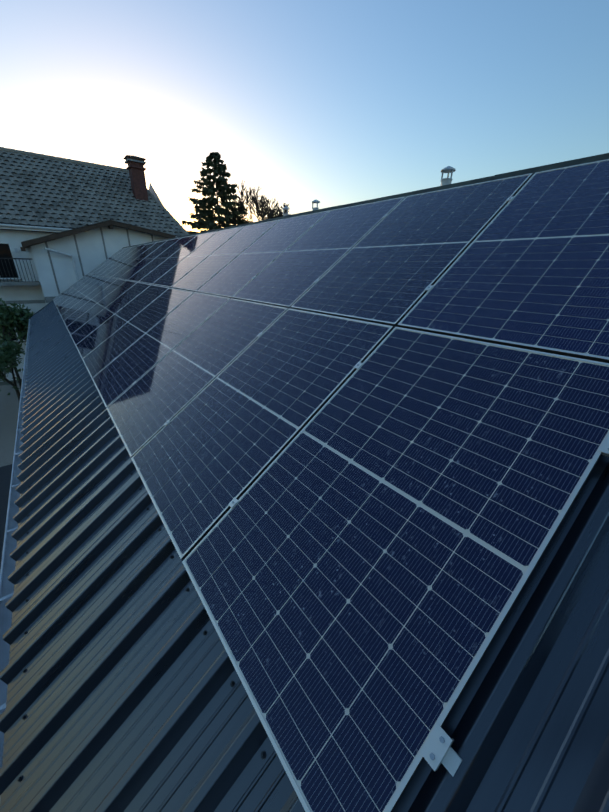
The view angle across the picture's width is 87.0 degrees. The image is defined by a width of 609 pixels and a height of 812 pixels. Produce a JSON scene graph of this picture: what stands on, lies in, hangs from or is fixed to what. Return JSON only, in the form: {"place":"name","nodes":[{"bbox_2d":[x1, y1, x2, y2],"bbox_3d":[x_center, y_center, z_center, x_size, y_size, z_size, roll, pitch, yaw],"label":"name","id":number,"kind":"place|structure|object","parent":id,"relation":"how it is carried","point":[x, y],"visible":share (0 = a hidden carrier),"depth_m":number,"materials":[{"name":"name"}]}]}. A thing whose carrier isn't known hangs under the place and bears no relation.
{"place":"outdoors","nodes":[
{"label":"outdoors","id":0,"kind":"place"},
{"bbox_2d":[0,464,14,581],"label":"asphalt","id":1,"kind":"structure","parent":0,"point":[5,475],"depth_m":7.85,"materials":[{"name":"grey asphalt"}]},
{"bbox_2d":[0,379,21,385],"bbox_3d":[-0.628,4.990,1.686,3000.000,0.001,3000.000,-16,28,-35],"label":"ground","id":2,"kind":"structure","parent":0,"point":[2,383],"depth_m":15.46,"materials":[{"name":"grey"}]},
{"bbox_2d":[0,383,20,466],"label":"yard","id":3,"kind":"structure","parent":2,"relation":"on","point":[9,407],"depth_m":11.63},
{"bbox_2d":[0,336,25,402],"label":"shrub","id":4,"kind":"object","parent":3,"relation":"on","point":[8,353],"visible":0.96,"depth_m":11.93,"materials":[{"name":"green plant"}]},
{"bbox_2d":[0,298,33,388],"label":"tree","id":5,"kind":"object","parent":3,"relation":"on","point":[9,319],"visible":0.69,"depth_m":13.59,"materials":[{"name":"green plant"}]},
{"bbox_2d":[30,226,169,303],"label":"wing walls","id":6,"kind":"structure","parent":2,"relation":"on","point":[90,250],"depth_m":13.99,"materials":[{"name":"white paint"}]},
{"bbox_2d":[44,247,78,280],"bbox_3d":[-10.287,-3.947,14.474,1.057,5.715,0.105,-29,38,-50],"label":"pipe","id":7,"kind":"object","parent":6,"relation":"attached to","point":[66,254],"visible":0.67,"depth_m":13.72,"materials":[{"name":"grey metal"}]},
{"bbox_2d":[22,220,171,247],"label":"wing roof","id":8,"kind":"structure","parent":6,"relation":"on","point":[84,226],"depth_m":13.97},
{"bbox_2d":[20,225,113,250],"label":"wing rafters","id":9,"kind":"object","parent":8,"relation":"attached to","point":[109,227],"visible":0.55,"depth_m":14.01,"materials":[{"name":"brown wood"}]},
{"bbox_2d":[21,220,175,246],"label":"wing fascia","id":10,"kind":"structure","parent":8,"relation":"attached to","point":[71,232],"depth_m":13.62,"materials":[{"name":"brown wood"}]},
{"bbox_2d":[182,152,251,233],"bbox_3d":[-7.752,-15.187,30.260,10.947,14.587,10.687,-16,28,-35],"label":"spruce","id":11,"kind":"object","parent":2,"relation":"on","point":[204,217],"visible":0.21,"depth_m":28.28,"materials":[{"name":"green plant"}]},
{"bbox_2d":[213,180,300,227],"bbox_3d":[-3.268,-14.231,30.937,10.342,12.479,7.192,-4,24,-13],"label":"bare tree","id":12,"kind":"object","parent":2,"relation":"on","point":[262,213],"visible":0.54,"depth_m":29.16,"materials":[{"name":"brown plant"}]},
{"bbox_2d":[0,183,176,381],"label":"house walls","id":13,"kind":"structure","parent":0,"point":[14,238],"depth_m":14.86,"materials":[{"name":"white paint"}]},
{"bbox_2d":[0,242,44,341],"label":"house windows","id":14,"kind":"structure","parent":13,"relation":"in","point":[6,250],"depth_m":14.50,"materials":[{"name":"black glass"}]},
{"bbox_2d":[0,229,57,285],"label":"balcony railing","id":15,"kind":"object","parent":13,"relation":"attached to","point":[13,283],"depth_m":14.12,"materials":[{"name":"grey metal"}]},
{"bbox_2d":[0,150,185,236],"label":"house roof","id":16,"kind":"structure","parent":13,"relation":"on","point":[54,193],"depth_m":16.25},
{"bbox_2d":[0,224,70,232],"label":"roof fascia","id":17,"kind":"structure","parent":16,"relation":"attached to","point":[28,229],"depth_m":14.22,"materials":[{"name":"wood"}]},
{"bbox_2d":[0,224,69,230],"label":"rain gutter","id":18,"kind":"object","parent":17,"relation":"attached to","point":[33,227],"visible":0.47,"depth_m":14.15,"materials":[{"name":"metal"}]},
{"bbox_2d":[0,147,189,234],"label":"house ridge tiles","id":19,"kind":"object","parent":16,"relation":"on","point":[89,164],"visible":0.58,"depth_m":17.90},
{"bbox_2d":[123,155,147,200],"bbox_3d":[-9.386,-12.666,18.104,1.000,2.397,0.940,-16,28,-35],"label":"chimney","id":20,"kind":"object","parent":16,"relation":"on","point":[136,168],"visible":0.96,"depth_m":17.82,"materials":[{"name":"brick"}]},
{"bbox_2d":[0,0,608,231],"label":"sky","id":21,"kind":"structure","parent":0,"point":[332,103],"materials":[{"name":"blue"}]},
{"label":"roof sheet","id":22,"kind":"object","parent":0,"visible":0},
{"bbox_2d":[282,206,289,215],"bbox_3d":[-0.318,-3.139,5.554,0.202,0.539,0.202,-16,28,-35],"label":"vent","id":23,"kind":"object","parent":22,"relation":"on","point":[286,208],"visible":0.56,"depth_m":5.45,"materials":[{"name":"silver metal"}]},
{"bbox_2d":[312,200,319,209],"bbox_3d":[0.169,-2.883,4.973,0.202,0.539,0.202,-16,28,-35],"label":"vent","id":24,"kind":"object","parent":22,"relation":"on","point":[317,202],"visible":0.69,"depth_m":4.87,"materials":[{"name":"silver metal"}]},
{"bbox_2d":[441,166,455,185],"bbox_3d":[1.478,-2.205,3.408,0.229,0.562,0.229,-16,28,-35],"label":"vent","id":25,"kind":"object","parent":22,"relation":"on","point":[448,170],"visible":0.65,"depth_m":3.31,"materials":[{"name":"silver metal"}]},
{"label":"barn walls","id":26,"kind":"object","parent":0,"visible":0},
{"bbox_3d":[-2.051,-2.509,7.698,8.069,2.960,20.130,-16,28,-35],"label":"verge trim","id":27,"kind":"object","parent":26,"relation":"attached to","visible":0},
{"bbox_2d":[0,301,608,811],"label":"roof sheet","id":28,"kind":"object","parent":27,"relation":"on","point":[124,695],"visible":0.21,"depth_m":1.25,"materials":[{"name":"grey metal"}]},
{"bbox_2d":[0,318,30,767],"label":"gutter","id":29,"kind":"object","parent":28,"relation":"attached to","point":[8,563],"visible":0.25,"depth_m":2.51,"materials":[{"name":"grey metal"}]},
{"bbox_2d":[53,274,90,300],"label":"solar panel","id":30,"kind":"object","parent":28,"relation":"on","point":[70,287],"visible":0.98,"depth_m":13.10,"materials":[{"name":"blue glass"}]},
{"bbox_2d":[54,274,93,303],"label":"solar panel","id":31,"kind":"object","parent":28,"relation":"on","point":[73,289],"visible":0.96,"depth_m":12.27,"materials":[{"name":"blue glass"}]},
{"bbox_2d":[55,275,98,306],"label":"solar panel","id":32,"kind":"object","parent":28,"relation":"on","point":[75,291],"visible":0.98,"depth_m":11.42,"materials":[{"name":"blue glass"}]},
{"bbox_2d":[57,276,103,310],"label":"solar panel","id":33,"kind":"object","parent":28,"relation":"on","point":[78,293],"visible":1,"depth_m":10.58,"materials":[{"name":"blue glass"}]},
{"bbox_2d":[59,276,110,314],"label":"solar panel","id":34,"kind":"object","parent":28,"relation":"on","point":[82,296],"visible":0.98,"depth_m":9.73,"materials":[{"name":"blue glass"}]},
{"bbox_2d":[61,278,116,320],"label":"solar panel","id":35,"kind":"object","parent":28,"relation":"on","point":[86,299],"visible":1,"depth_m":8.89,"materials":[{"name":"blue glass"}]},
{"bbox_2d":[63,279,125,326],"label":"solar panel","id":36,"kind":"object","parent":28,"relation":"on","point":[88,305],"visible":0.98,"depth_m":8.05,"materials":[{"name":"blue glass"}]},
{"bbox_2d":[66,280,136,334],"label":"solar panel","id":37,"kind":"object","parent":28,"relation":"on","point":[97,308],"visible":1,"depth_m":7.20,"materials":[{"name":"blue glass"}]},
{"bbox_2d":[88,248,124,273],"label":"solar panel","id":38,"kind":"object","parent":28,"relation":"on","point":[105,261],"visible":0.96,"depth_m":13.53,"materials":[{"name":"blue glass"}]},
{"bbox_2d":[70,282,150,344],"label":"solar panel","id":39,"kind":"object","parent":28,"relation":"on","point":[86,329],"visible":1,"depth_m":6.36,"materials":[{"name":"blue glass"}]},
{"bbox_2d":[92,247,130,274],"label":"solar panel","id":40,"kind":"object","parent":28,"relation":"on","point":[110,261],"visible":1,"depth_m":12.68,"materials":[{"name":"blue glass"}]},
{"bbox_2d":[95,246,137,275],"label":"solar panel","id":41,"kind":"object","parent":28,"relation":"on","point":[99,273],"visible":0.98,"depth_m":11.86,"materials":[{"name":"blue glass"}]},
{"bbox_2d":[75,285,168,358],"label":"solar panel","id":42,"kind":"object","parent":28,"relation":"on","point":[109,327],"visible":0.98,"depth_m":5.51,"materials":[{"name":"blue glass"}]},
{"bbox_2d":[100,244,146,275],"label":"solar panel","id":43,"kind":"object","parent":28,"relation":"on","point":[121,261],"visible":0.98,"depth_m":11.01,"materials":[{"name":"blue glass"}]},
{"bbox_2d":[105,242,155,277],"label":"solar panel","id":44,"kind":"object","parent":28,"relation":"on","point":[129,260],"visible":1,"depth_m":10.16,"materials":[{"name":"blue glass"}]},
{"bbox_2d":[82,288,193,377],"bbox_3d":[-2.475,-1.152,4.728,1.762,0.031,1.134,-47,42,-14],"label":"solar panel","id":45,"kind":"object","parent":28,"relation":"on","point":[106,352],"visible":0.98,"depth_m":4.66,"materials":[{"name":"blue glass"}]},
{"bbox_2d":[112,240,167,278],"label":"solar panel","id":46,"kind":"object","parent":28,"relation":"on","point":[134,262],"visible":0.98,"depth_m":9.31,"materials":[{"name":"blue glass"}]},
{"bbox_2d":[17,376,265,781],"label":"roof screws","id":47,"kind":"object","parent":28,"relation":"on","point":[263,753],"visible":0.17,"depth_m":1.55,"materials":[{"name":"grey metal"}]},
{"bbox_2d":[119,238,179,279],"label":"solar panel","id":48,"kind":"object","parent":28,"relation":"on","point":[140,265],"visible":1,"depth_m":8.47,"materials":[{"name":"blue glass"}]},
{"bbox_2d":[92,292,229,407],"bbox_3d":[-1.772,-0.783,3.890,1.762,0.031,1.134,-47,42,-14],"label":"solar panel","id":49,"kind":"object","parent":28,"relation":"on","point":[120,374],"visible":0.98,"depth_m":3.81,"materials":[{"name":"blue glass"}]},
{"bbox_2d":[128,235,196,281],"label":"solar panel","id":50,"kind":"object","parent":28,"relation":"on","point":[153,264],"visible":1,"depth_m":7.63,"materials":[{"name":"blue glass"}]},
{"bbox_2d":[138,231,217,284],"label":"solar panel","id":51,"kind":"object","parent":28,"relation":"on","point":[171,261],"visible":0.98,"depth_m":6.79,"materials":[{"name":"blue glass"}]},
{"bbox_2d":[106,298,287,457],"bbox_3d":[-1.070,-0.414,3.053,1.762,0.031,1.134,-47,42,-14],"label":"solar panel","id":52,"kind":"object","parent":28,"relation":"on","point":[169,386],"visible":1,"depth_m":2.95,"materials":[{"name":"blue glass"}]},
{"bbox_2d":[153,226,243,287],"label":"solar panel","id":53,"kind":"object","parent":28,"relation":"on","point":[191,261],"visible":1,"depth_m":5.94,"materials":[{"name":"blue glass"}]},
{"bbox_2d":[171,220,278,291],"bbox_3d":[-1.298,-2.420,5.156,1.762,0.034,1.134,-47,42,-14],"label":"solar panel","id":54,"kind":"object","parent":28,"relation":"on","point":[200,274],"visible":0.96,"depth_m":5.09,"materials":[{"name":"blue glass"}]},
{"bbox_2d":[131,308,393,559],"bbox_3d":[-0.367,-0.044,2.215,1.762,0.031,1.134,-47,42,-14],"label":"solar panel","id":55,"kind":"object","parent":28,"relation":"on","point":[204,457],"visible":1,"depth_m":2.08,"materials":[{"name":"blue glass"}]},
{"bbox_2d":[196,210,329,298],"bbox_3d":[-0.596,-2.051,4.318,1.762,0.034,1.134,-47,42,-14],"label":"solar panel","id":56,"kind":"object","parent":28,"relation":"on","point":[232,278],"visible":1,"depth_m":4.25,"materials":[{"name":"blue glass"}]},
{"bbox_2d":[232,197,405,308],"bbox_3d":[0.107,-1.681,3.481,1.762,0.034,1.134,-47,42,-14],"label":"solar panel","id":57,"kind":"object","parent":28,"relation":"on","point":[296,269],"visible":0.96,"depth_m":3.39,"materials":[{"name":"blue glass"}]},
{"bbox_2d":[59,196,608,775],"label":"panel clamps","id":58,"kind":"object","parent":28,"relation":"on","point":[437,750],"visible":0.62,"depth_m":0.82,"materials":[{"name":"silver metal"}]},
{"bbox_2d":[122,153,608,248],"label":"ridge cap","id":59,"kind":"object","parent":28,"relation":"on","point":[600,157],"visible":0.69,"depth_m":3.03,"materials":[{"name":"grey metal"}]},
{"bbox_2d":[182,327,608,811],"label":"solar panel","id":60,"kind":"object","parent":28,"relation":"on","point":[360,561],"visible":0.98,"depth_m":1.18,"materials":[{"name":"blue glass"}]},
{"bbox_2d":[291,173,532,327],"bbox_3d":[0.809,-1.312,2.643,1.762,0.034,1.134,-47,42,-14],"label":"solar panel","id":61,"kind":"object","parent":28,"relation":"on","point":[396,261],"visible":1,"depth_m":2.52,"materials":[{"name":"blue glass"}]},
{"bbox_2d":[398,159,608,362],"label":"solar panel","id":62,"kind":"object","parent":28,"relation":"on","point":[528,268],"visible":1,"depth_m":1.80,"materials":[{"name":"blue glass"}]}
]}

